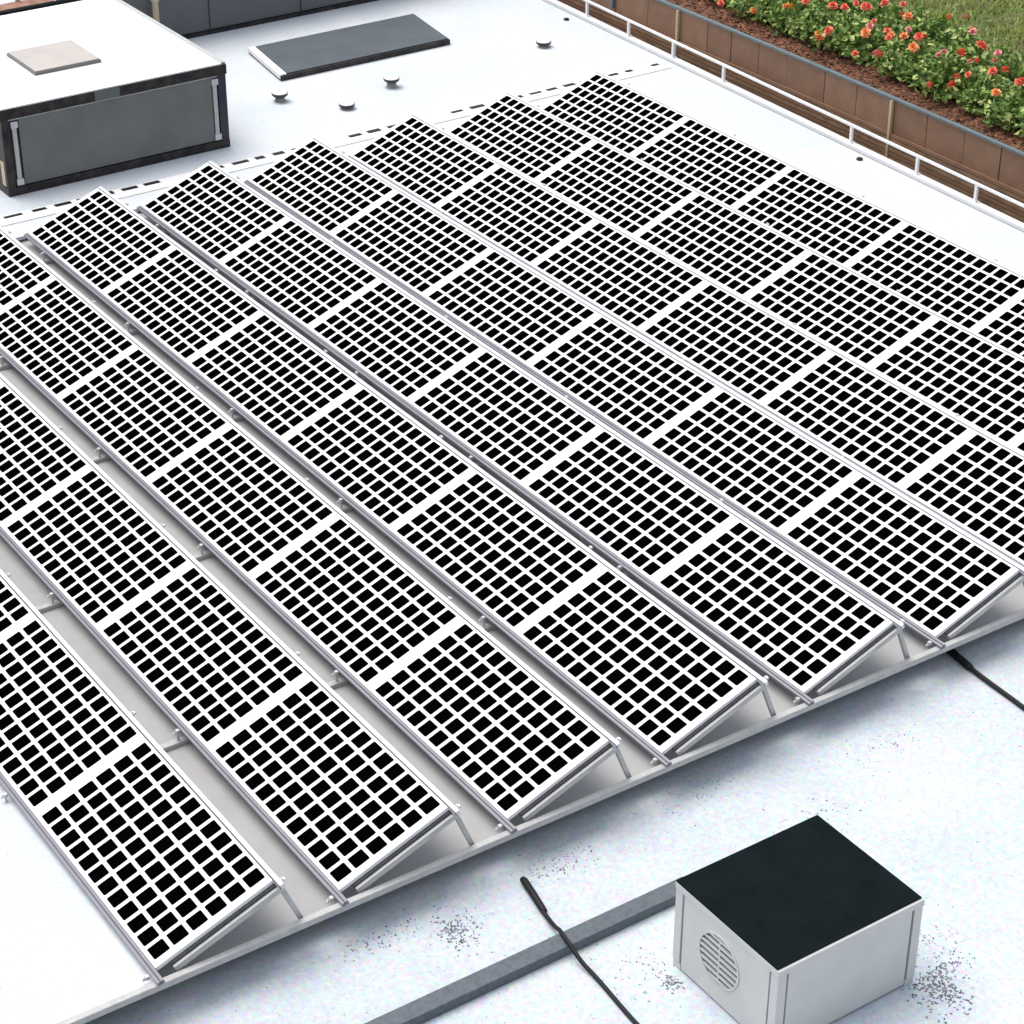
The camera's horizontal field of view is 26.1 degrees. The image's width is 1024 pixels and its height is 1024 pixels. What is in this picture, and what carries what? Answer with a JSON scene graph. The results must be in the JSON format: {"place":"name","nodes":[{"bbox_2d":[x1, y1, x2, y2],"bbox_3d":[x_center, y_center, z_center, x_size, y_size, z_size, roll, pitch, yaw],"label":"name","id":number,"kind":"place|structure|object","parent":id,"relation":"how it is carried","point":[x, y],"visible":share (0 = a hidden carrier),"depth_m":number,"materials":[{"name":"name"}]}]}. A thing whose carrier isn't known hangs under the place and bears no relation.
{"place":"outdoors","nodes":[
{"label":"outdoors","id":0,"kind":"place"},
{"bbox_2d":[0,0,53,10],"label":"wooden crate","id":1,"kind":"object","parent":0,"point":[16,4],"visible":0.02,"depth_m":30.59,"materials":[{"name":"brown wood"}]},
{"bbox_2d":[0,0,1023,1023],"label":"roof deck","id":2,"kind":"structure","parent":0,"point":[66,951],"depth_m":28.81,"materials":[{"name":"white concrete"}]},
{"bbox_2d":[0,0,81,15],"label":"drain pipe","id":3,"kind":"object","parent":2,"relation":"on","point":[31,7],"depth_m":29.74,"materials":[{"name":"black metal"}]},
{"bbox_2d":[0,0,229,196],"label":"rooftop unit","id":4,"kind":"object","parent":2,"relation":"on","point":[146,90],"visible":1,"depth_m":27.39,"materials":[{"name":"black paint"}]},
{"bbox_2d":[6,40,100,75],"bbox_3d":[-5.739,-5.698,27.710,0.890,0.052,0.880,-19,36,-29],"label":"roof hatch","id":5,"kind":"object","parent":4,"relation":"on","point":[52,57],"visible":1,"depth_m":27.62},
{"bbox_2d":[150,0,159,22],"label":"pipe post","id":6,"kind":"object","parent":2,"relation":"on","point":[155,9],"visible":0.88,"depth_m":31.14,"materials":[{"name":"beige metal"}]},
{"bbox_2d":[122,0,377,38],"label":"rooftop unit","id":7,"kind":"object","parent":2,"relation":"on","point":[187,19],"visible":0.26,"depth_m":32.00,"materials":[{"name":"metal"}]},
{"bbox_2d":[272,90,287,102],"bbox_3d":[-3.105,-5.561,29.598,0.220,0.131,0.220,-19,36,-29],"label":"roof vent","id":8,"kind":"object","parent":2,"relation":"on","point":[279,95],"visible":1,"depth_m":29.55,"materials":[{"name":"grey metal"}]},
{"bbox_2d":[0,62,670,226],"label":"edge strip","id":9,"kind":"object","parent":2,"relation":"on","point":[56,208],"visible":0.63,"depth_m":28.07,"materials":[{"name":"black"}]},
{"bbox_2d":[339,100,354,110],"bbox_3d":[-2.192,-5.399,29.375,0.220,0.086,0.220,-19,36,-29],"label":"roof vent","id":10,"kind":"object","parent":2,"relation":"on","point":[346,105],"visible":1,"depth_m":29.32,"materials":[{"name":"grey metal"}]},
{"bbox_2d":[248,14,449,80],"bbox_3d":[-2.307,-6.620,31.422,2.951,0.092,1.270,-19,36,-29],"label":"skylight","id":11,"kind":"object","parent":2,"relation":"on","point":[293,58],"visible":1,"depth_m":31.27,"materials":[{"name":"grey glass"}]},
{"bbox_2d":[383,75,398,88],"bbox_3d":[-1.637,-5.849,30.082,0.220,0.141,0.220,-19,36,-29],"label":"roof vent","id":12,"kind":"object","parent":2,"relation":"on","point":[390,80],"visible":1,"depth_m":30.04,"materials":[{"name":"grey metal"}]},
{"bbox_2d":[56,609,1023,1023],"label":"base rail","id":13,"kind":"object","parent":2,"relation":"attached to","point":[466,853],"visible":1,"depth_m":16.36,"materials":[{"name":"metal"}]},
{"bbox_2d":[536,38,550,48],"bbox_3d":[0.452,-6.680,31.537,0.220,0.096,0.220,-19,36,-29],"label":"roof vent","id":14,"kind":"object","parent":2,"relation":"on","point":[543,43],"visible":1,"depth_m":31.49,"materials":[{"name":"grey"}]},
{"bbox_2d":[542,0,1023,231],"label":"roof kerb","id":15,"kind":"structure","parent":2,"relation":"on","point":[923,179],"depth_m":28.98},
{"bbox_2d":[583,0,1023,207],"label":"railing","id":16,"kind":"object","parent":15,"relation":"on","point":[851,141],"visible":1,"depth_m":28.64,"materials":[{"name":"white metal"}]},
{"bbox_2d":[595,70,1023,277],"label":"panel rack","id":17,"kind":"object","parent":2,"relation":"on","point":[994,261],"visible":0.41,"depth_m":26.21,"materials":[{"name":"grey metal"}]},
{"bbox_2d":[541,72,687,154],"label":"solar panel","id":18,"kind":"object","parent":17,"relation":"attached to","point":[617,115],"visible":0.89,"depth_m":28.54,"materials":[{"name":"black"}]},
{"bbox_2d":[632,117,790,206],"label":"solar panel","id":19,"kind":"object","parent":17,"relation":"attached to","point":[726,169],"visible":0.88,"depth_m":27.11,"materials":[{"name":"black"}]},
{"bbox_2d":[733,167,905,265],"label":"solar panel","id":20,"kind":"object","parent":17,"relation":"attached to","point":[838,225],"visible":0.9,"depth_m":25.69,"materials":[{"name":"black"}]},
{"bbox_2d":[847,222,1023,330],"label":"solar panel","id":21,"kind":"object","parent":17,"relation":"attached to","point":[962,287],"visible":0.91,"depth_m":24.27,"materials":[{"name":"black"}]},
{"bbox_2d":[974,293,1023,356],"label":"solar panel","id":22,"kind":"object","parent":17,"relation":"attached to","point":[1003,327],"visible":0.72,"depth_m":23.36,"materials":[{"name":"black"}]},
{"bbox_2d":[0,211,1023,977],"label":"array floor","id":23,"kind":"structure","parent":0,"point":[308,891],"depth_m":18.10,"materials":[{"name":"grey concrete"}]},
{"bbox_2d":[0,296,259,370],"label":"base rail","id":24,"kind":"object","parent":23,"relation":"on","point":[7,365],"depth_m":23.66,"materials":[{"name":"metal"}]},
{"bbox_2d":[0,569,302,985],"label":"panel rack","id":25,"kind":"object","parent":23,"relation":"on","point":[228,925],"visible":0.99,"depth_m":15.68,"materials":[{"name":"grey metal"}]},
{"bbox_2d":[0,577,33,637],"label":"solar panel","id":26,"kind":"object","parent":25,"relation":"attached to","point":[15,611],"visible":1,"depth_m":18.23,"materials":[{"name":"black"}]},
{"bbox_2d":[0,615,142,814],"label":"solar panel","id":27,"kind":"object","parent":25,"relation":"attached to","point":[66,724],"visible":1,"depth_m":17.09,"materials":[{"name":"black"}]},
{"bbox_2d":[35,737,273,970],"bbox_3d":[-2.597,2.404,15.861,0.980,0.035,2.004,-36,42,-16],"label":"solar panel","id":28,"kind":"object","parent":25,"relation":"attached to","point":[167,866],"visible":1,"depth_m":15.79,"materials":[{"name":"black"}]},
{"bbox_2d":[90,377,369,463],"bbox_3d":[-1.129,-1.489,22.973,12.460,0.041,0.060,-19,36,-29],"label":"base rail","id":29,"kind":"object","parent":23,"relation":"on","point":[106,457],"depth_m":21.33,"materials":[{"name":"metal"}]},
{"bbox_2d":[0,373,473,906],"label":"panel rack","id":30,"kind":"object","parent":23,"relation":"on","point":[406,849],"visible":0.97,"depth_m":17.19,"materials":[{"name":"grey metal"}]},
{"bbox_2d":[0,382,90,527],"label":"solar panel","id":31,"kind":"object","parent":30,"relation":"attached to","point":[40,458],"visible":1,"depth_m":20.56,"materials":[{"name":"black"}]},
{"bbox_2d":[1,466,191,629],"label":"solar panel","id":32,"kind":"object","parent":30,"relation":"attached to","point":[95,546],"visible":1,"depth_m":19.36,"materials":[{"name":"black"}]},
{"bbox_2d":[97,563,308,748],"bbox_3d":[-2.534,1.143,17.983,0.980,0.036,2.004,-36,42,-16],"label":"solar panel","id":33,"kind":"object","parent":30,"relation":"attached to","point":[206,659],"visible":1,"depth_m":17.93,"materials":[{"name":"black"}]},
{"bbox_2d":[208,675,448,891],"bbox_3d":[-1.406,1.993,16.559,0.980,0.036,2.004,-36,42,-16],"label":"solar panel","id":34,"kind":"object","parent":30,"relation":"attached to","point":[343,798],"visible":1,"depth_m":16.49,"materials":[{"name":"black"}]},
{"bbox_2d":[35,462,484,612],"bbox_3d":[0.070,-0.586,21.461,12.460,0.041,0.060,-19,36,-29],"label":"base rail","id":35,"kind":"object","parent":23,"relation":"on","point":[197,557],"depth_m":19.75,"materials":[{"name":"metal"}]},
{"bbox_2d":[0,226,631,834],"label":"panel rack","id":36,"kind":"object","parent":23,"relation":"on","point":[572,778],"visible":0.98,"depth_m":18.55,"materials":[{"name":"grey metal"}]},
{"bbox_2d":[0,231,54,310],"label":"solar panel","id":37,"kind":"object","parent":36,"relation":"attached to","point":[23,273],"visible":1,"depth_m":24.02,"materials":[{"name":"black"}]},
{"bbox_2d":[0,277,136,398],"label":"solar panel","id":38,"kind":"object","parent":36,"relation":"attached to","point":[58,338],"visible":1,"depth_m":22.88,"materials":[{"name":"black"}]},
{"bbox_2d":[57,346,230,481],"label":"solar panel","id":39,"kind":"object","parent":36,"relation":"attached to","point":[141,414],"visible":1,"depth_m":21.48,"materials":[{"name":"black"}]},
{"bbox_2d":[146,425,337,577],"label":"solar panel","id":40,"kind":"object","parent":36,"relation":"attached to","point":[243,504],"visible":1,"depth_m":20.05,"materials":[{"name":"black"}]},
{"bbox_2d":[249,514,462,687],"bbox_3d":[-1.343,0.732,18.682,0.980,0.035,2.004,-36,42,-16],"label":"solar panel","id":41,"kind":"object","parent":36,"relation":"attached to","point":[361,608],"visible":1,"depth_m":18.63,"materials":[{"name":"black"}]},
{"bbox_2d":[367,619,608,819],"bbox_3d":[-0.215,1.583,17.258,0.980,0.035,2.004,-36,42,-16],"label":"solar panel","id":42,"kind":"object","parent":36,"relation":"attached to","point":[502,733],"visible":1,"depth_m":17.19,"materials":[{"name":"black"}]},
{"bbox_2d":[21,571,633,803],"bbox_3d":[1.408,0.423,19.772,12.460,0.041,0.060,-19,36,-29],"label":"base rail","id":43,"kind":"object","parent":23,"relation":"on","point":[184,740],"visible":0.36,"depth_m":18.06,"materials":[{"name":"metal"}]},
{"bbox_2d":[24,186,775,767],"bbox_3d":[-1.768,-0.906,21.523,1.271,0.527,12.166,-19,36,-29],"label":"panel rack","id":44,"kind":"object","parent":23,"relation":"on","point":[720,716],"visible":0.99,"depth_m":19.61,"materials":[{"name":"grey metal"}]},
{"bbox_2d":[28,188,174,293],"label":"solar panel","id":45,"kind":"object","parent":44,"relation":"attached to","point":[100,241],"visible":1,"depth_m":25.03,"materials":[{"name":"black"}]},
{"bbox_2d":[102,246,262,362],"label":"solar panel","id":46,"kind":"object","parent":44,"relation":"attached to","point":[182,305],"visible":1,"depth_m":23.61,"materials":[{"name":"black"}]},
{"bbox_2d":[186,312,360,440],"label":"solar panel","id":47,"kind":"object","parent":44,"relation":"attached to","point":[280,382],"visible":1,"depth_m":22.18,"materials":[{"name":"black"}]},
{"bbox_2d":[281,385,473,529],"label":"solar panel","id":48,"kind":"object","parent":44,"relation":"attached to","point":[386,465],"visible":1,"depth_m":20.75,"materials":[{"name":"black"}]},
{"bbox_2d":[390,469,603,633],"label":"solar panel","id":49,"kind":"object","parent":44,"relation":"attached to","point":[506,559],"visible":1,"depth_m":19.33,"materials":[{"name":"black"}]},
{"bbox_2d":[515,566,756,754],"bbox_3d":[0.976,1.172,17.957,0.980,0.035,2.004,-36,42,-16],"label":"solar panel","id":50,"kind":"object","parent":44,"relation":"attached to","point":[657,677],"visible":1,"depth_m":17.89,"materials":[{"name":"black"}]},
{"bbox_2d":[137,161,909,705],"bbox_3d":[-0.577,-1.317,22.222,1.271,0.527,12.166,-19,36,-29],"label":"panel rack","id":51,"kind":"object","parent":23,"relation":"on","point":[865,653],"visible":0.85,"depth_m":20.36,"materials":[{"name":"grey metal"}]},
{"bbox_2d":[140,163,288,262],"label":"solar panel","id":52,"kind":"object","parent":51,"relation":"attached to","point":[214,213],"visible":1,"depth_m":25.73,"materials":[{"name":"black"}]},
{"bbox_2d":[219,218,379,327],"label":"solar panel","id":53,"kind":"object","parent":51,"relation":"attached to","point":[302,275],"visible":1,"depth_m":24.31,"materials":[{"name":"black"}]},
{"bbox_2d":[308,279,483,401],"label":"solar panel","id":54,"kind":"object","parent":51,"relation":"attached to","point":[402,345],"visible":1,"depth_m":22.88,"materials":[{"name":"black"}]},
{"bbox_2d":[408,348,601,485],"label":"solar panel","id":55,"kind":"object","parent":51,"relation":"attached to","point":[517,426],"visible":1,"depth_m":21.45,"materials":[{"name":"black"}]},
{"bbox_2d":[522,427,736,580],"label":"solar panel","id":56,"kind":"object","parent":51,"relation":"attached to","point":[648,518],"visible":1,"depth_m":20.03,"materials":[{"name":"black"}]},
{"bbox_2d":[652,518,892,693],"bbox_3d":[2.167,0.761,18.655,0.980,0.035,2.004,-36,42,-16],"label":"solar panel","id":57,"kind":"object","parent":51,"relation":"attached to","point":[803,627],"visible":1,"depth_m":18.59,"materials":[{"name":"black"}]},
{"bbox_2d":[244,136,1023,649],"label":"panel rack","id":58,"kind":"object","parent":23,"relation":"on","point":[984,606],"visible":0.56,"depth_m":21.16,"materials":[{"name":"grey metal"}]},
{"bbox_2d":[247,138,396,233],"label":"solar panel","id":59,"kind":"object","parent":58,"relation":"attached to","point":[322,187],"visible":1,"depth_m":26.43,"materials":[{"name":"black"}]},
{"bbox_2d":[330,190,492,295],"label":"solar panel","id":60,"kind":"object","parent":58,"relation":"attached to","point":[418,248],"visible":1,"depth_m":25.01,"materials":[{"name":"black"}]},
{"bbox_2d":[423,249,598,364],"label":"solar panel","id":61,"kind":"object","parent":58,"relation":"attached to","point":[514,309],"visible":1,"depth_m":23.58,"materials":[{"name":"black"}]},
{"bbox_2d":[527,314,719,443],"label":"solar panel","id":62,"kind":"object","parent":58,"relation":"attached to","point":[641,390],"visible":1,"depth_m":22.15,"materials":[{"name":"black"}]},
{"bbox_2d":[645,388,858,533],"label":"solar panel","id":63,"kind":"object","parent":58,"relation":"attached to","point":[766,470],"visible":1,"depth_m":20.73,"materials":[{"name":"black"}]},
{"bbox_2d":[780,472,1018,637],"bbox_3d":[3.358,0.350,19.354,0.980,0.035,2.004,-36,42,-16],"label":"solar panel","id":64,"kind":"object","parent":58,"relation":"attached to","point":[931,575],"visible":1,"depth_m":19.29,"materials":[{"name":"black"}]},
{"bbox_2d":[348,113,1023,566],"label":"panel rack","id":65,"kind":"object","parent":23,"relation":"on","point":[894,383],"visible":0.41,"depth_m":23.09,"materials":[{"name":"grey metal"}]},
{"bbox_2d":[349,115,498,206],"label":"solar panel","id":66,"kind":"object","parent":65,"relation":"attached to","point":[427,163],"visible":1,"depth_m":27.13,"materials":[{"name":"black"}]},
{"bbox_2d":[435,165,596,265],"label":"solar panel","id":67,"kind":"object","parent":65,"relation":"attached to","point":[520,217],"visible":1,"depth_m":25.71,"materials":[{"name":"black"}]},
{"bbox_2d":[531,220,707,330],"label":"solar panel","id":68,"kind":"object","parent":65,"relation":"attached to","point":[634,284],"visible":1,"depth_m":24.28,"materials":[{"name":"black"}]},
{"bbox_2d":[639,282,831,404],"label":"solar panel","id":69,"kind":"object","parent":65,"relation":"attached to","point":[756,355],"visible":1,"depth_m":22.85,"materials":[{"name":"black"}]},
{"bbox_2d":[760,351,973,487],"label":"solar panel","id":70,"kind":"object","parent":65,"relation":"attached to","point":[891,434],"visible":1,"depth_m":21.43,"materials":[{"name":"black"}]},
{"bbox_2d":[898,430,1023,564],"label":"solar panel","id":71,"kind":"object","parent":65,"relation":"attached to","point":[972,482],"visible":1,"depth_m":20.33,"materials":[{"name":"black"}]},
{"bbox_2d":[506,91,1023,360],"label":"panel rack","id":72,"kind":"object","parent":23,"relation":"on","point":[641,161],"visible":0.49,"depth_m":24.82,"materials":[{"name":"grey metal"}]},
{"bbox_2d":[446,93,595,180],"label":"solar panel","id":73,"kind":"object","parent":72,"relation":"attached to","point":[532,143],"visible":0.98,"depth_m":27.83,"materials":[{"name":"black"}]},
{"bbox_2d":[536,140,696,235],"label":"solar panel","id":74,"kind":"object","parent":72,"relation":"attached to","point":[629,195],"visible":0.98,"depth_m":26.41,"materials":[{"name":"black"}]},
{"bbox_2d":[635,193,809,297],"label":"solar panel","id":75,"kind":"object","parent":72,"relation":"attached to","point":[737,253],"visible":0.96,"depth_m":24.98,"materials":[{"name":"black"}]},
{"bbox_2d":[745,251,936,366],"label":"solar panel","id":76,"kind":"object","parent":72,"relation":"attached to","point":[853,315],"visible":0.97,"depth_m":23.55,"materials":[{"name":"black"}]},
{"bbox_2d":[870,317,1023,445],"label":"solar panel","id":77,"kind":"object","parent":72,"relation":"attached to","point":[975,381],"visible":0.96,"depth_m":22.25,"materials":[{"name":"black"}]},
{"bbox_2d":[1010,435,1023,452],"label":"solar panel","id":78,"kind":"object","parent":72,"relation":"attached to","point":[1018,444],"visible":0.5,"depth_m":21.30,"materials":[{"name":"black"}]},
{"bbox_2d":[849,0,1023,119],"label":"lawn","id":79,"kind":"structure","parent":0,"point":[1013,16],"depth_m":31.12,"materials":[{"name":"plant"}]},
{"bbox_2d":[666,0,1023,150],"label":"mulch bed","id":80,"kind":"object","parent":79,"relation":"on","point":[844,60],"visible":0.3,"depth_m":29.20,"materials":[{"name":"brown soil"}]},
{"bbox_2d":[717,0,788,23],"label":"rose bush","id":81,"kind":"object","parent":80,"relation":"on","point":[752,9],"visible":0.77,"depth_m":30.72,"materials":[{"name":"green plant"}]},
{"bbox_2d":[762,0,843,38],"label":"rose bush","id":82,"kind":"object","parent":80,"relation":"on","point":[781,15],"visible":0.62,"depth_m":30.28,"materials":[{"name":"green plant"}]},
{"bbox_2d":[788,0,866,52],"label":"rose bush","id":83,"kind":"object","parent":80,"relation":"on","point":[818,32],"visible":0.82,"depth_m":29.73,"materials":[{"name":"green plant"}]},
{"bbox_2d":[817,0,877,14],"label":"rose bush","id":84,"kind":"object","parent":80,"relation":"on","point":[852,7],"visible":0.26,"depth_m":30.78,"materials":[{"name":"red plant"}]},
{"bbox_2d":[832,3,914,66],"bbox_3d":[4.767,-6.327,29.372,1.187,0.737,1.058,-19,36,-29],"label":"rose bush","id":85,"kind":"object","parent":80,"relation":"on","point":[869,37],"visible":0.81,"depth_m":29.29,"materials":[{"name":"green plant"}]},
{"bbox_2d":[841,0,907,33],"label":"rose bush","id":86,"kind":"object","parent":80,"relation":"on","point":[874,11],"visible":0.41,"depth_m":30.27,"materials":[{"name":"green plant"}]},
{"bbox_2d":[866,26,940,83],"bbox_3d":[5.200,-5.961,28.776,1.104,0.738,1.023,-19,36,-29],"label":"rose bush","id":87,"kind":"object","parent":80,"relation":"on","point":[896,65],"visible":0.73,"depth_m":28.65,"materials":[{"name":"green plant"}]},
{"bbox_2d":[892,0,951,46],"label":"rose bush","id":88,"kind":"object","parent":80,"relation":"on","point":[918,20],"visible":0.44,"depth_m":29.63,"materials":[{"name":"green plant"}]},
{"bbox_2d":[897,41,995,103],"bbox_3d":[5.571,-5.583,28.255,1.114,0.737,1.112,-19,36,-29],"label":"rose bush","id":89,"kind":"object","parent":80,"relation":"on","point":[939,75],"visible":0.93,"depth_m":28.14,"materials":[{"name":"green plant"}]},
{"bbox_2d":[922,14,997,65],"bbox_3d":[5.844,-6.077,29.105,1.137,0.721,1.076,-19,36,-29],"label":"rose bush","id":90,"kind":"object","parent":80,"relation":"on","point":[962,41],"visible":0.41,"depth_m":28.94,"materials":[{"name":"green plant"}]},
{"bbox_2d":[947,57,1023,114],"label":"rose bush","id":91,"kind":"object","parent":80,"relation":"on","point":[986,85],"visible":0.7,"depth_m":27.70,"materials":[{"name":"green plant"}]},
{"bbox_2d":[967,38,1023,81],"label":"rose bush","id":92,"kind":"object","parent":80,"relation":"on","point":[1016,69],"visible":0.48,"depth_m":28.40,"materials":[{"name":"green plant"}]},
{"bbox_2d":[975,77,1023,136],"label":"rose bush","id":93,"kind":"object","parent":80,"relation":"on","point":[1009,112],"visible":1,"depth_m":27.17,"materials":[{"name":"green plant"}]},
{"label":"ground","id":94,"kind":"structure","parent":0,"visible":0},
{"bbox_2d":[84,618,1023,1023],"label":"roof","id":95,"kind":"structure","parent":94,"relation":"on","point":[960,848],"depth_m":16.37,"materials":[{"name":"white concrete"}]},
{"bbox_2d":[364,877,681,1023],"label":"steel beam","id":96,"kind":"structure","parent":95,"relation":"on","point":[457,993],"depth_m":15.51,"materials":[{"name":"metal"}]},
{"bbox_2d":[520,876,639,1023],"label":"power cable","id":97,"kind":"object","parent":95,"relation":"on","point":[532,893],"visible":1,"depth_m":15.60,"materials":[{"name":"black plastic"}]},
{"bbox_2d":[169,677,1019,1023],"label":"grit","id":98,"kind":"object","parent":95,"relation":"on","point":[673,965],"visible":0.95,"depth_m":15.60,"materials":[{"name":"grey gravel"}]},
{"bbox_2d":[673,815,924,1023],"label":"vent cabinet","id":99,"kind":"object","parent":95,"relation":"on","point":[816,919],"visible":1,"depth_m":15.04,"materials":[{"name":"white metal"}]},
{"bbox_2d":[946,648,1023,710],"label":"power cable","id":100,"kind":"object","parent":95,"relation":"on","point":[959,658],"visible":0.51,"depth_m":18.59,"materials":[{"name":"black plastic"}]},
{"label":"drain trench","id":101,"kind":"structure","parent":0,"visible":0},
{"bbox_2d":[558,0,1023,222],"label":"planter wall","id":102,"kind":"structure","parent":101,"relation":"on","point":[983,159],"depth_m":28.99,"materials":[{"name":"brown wood"}]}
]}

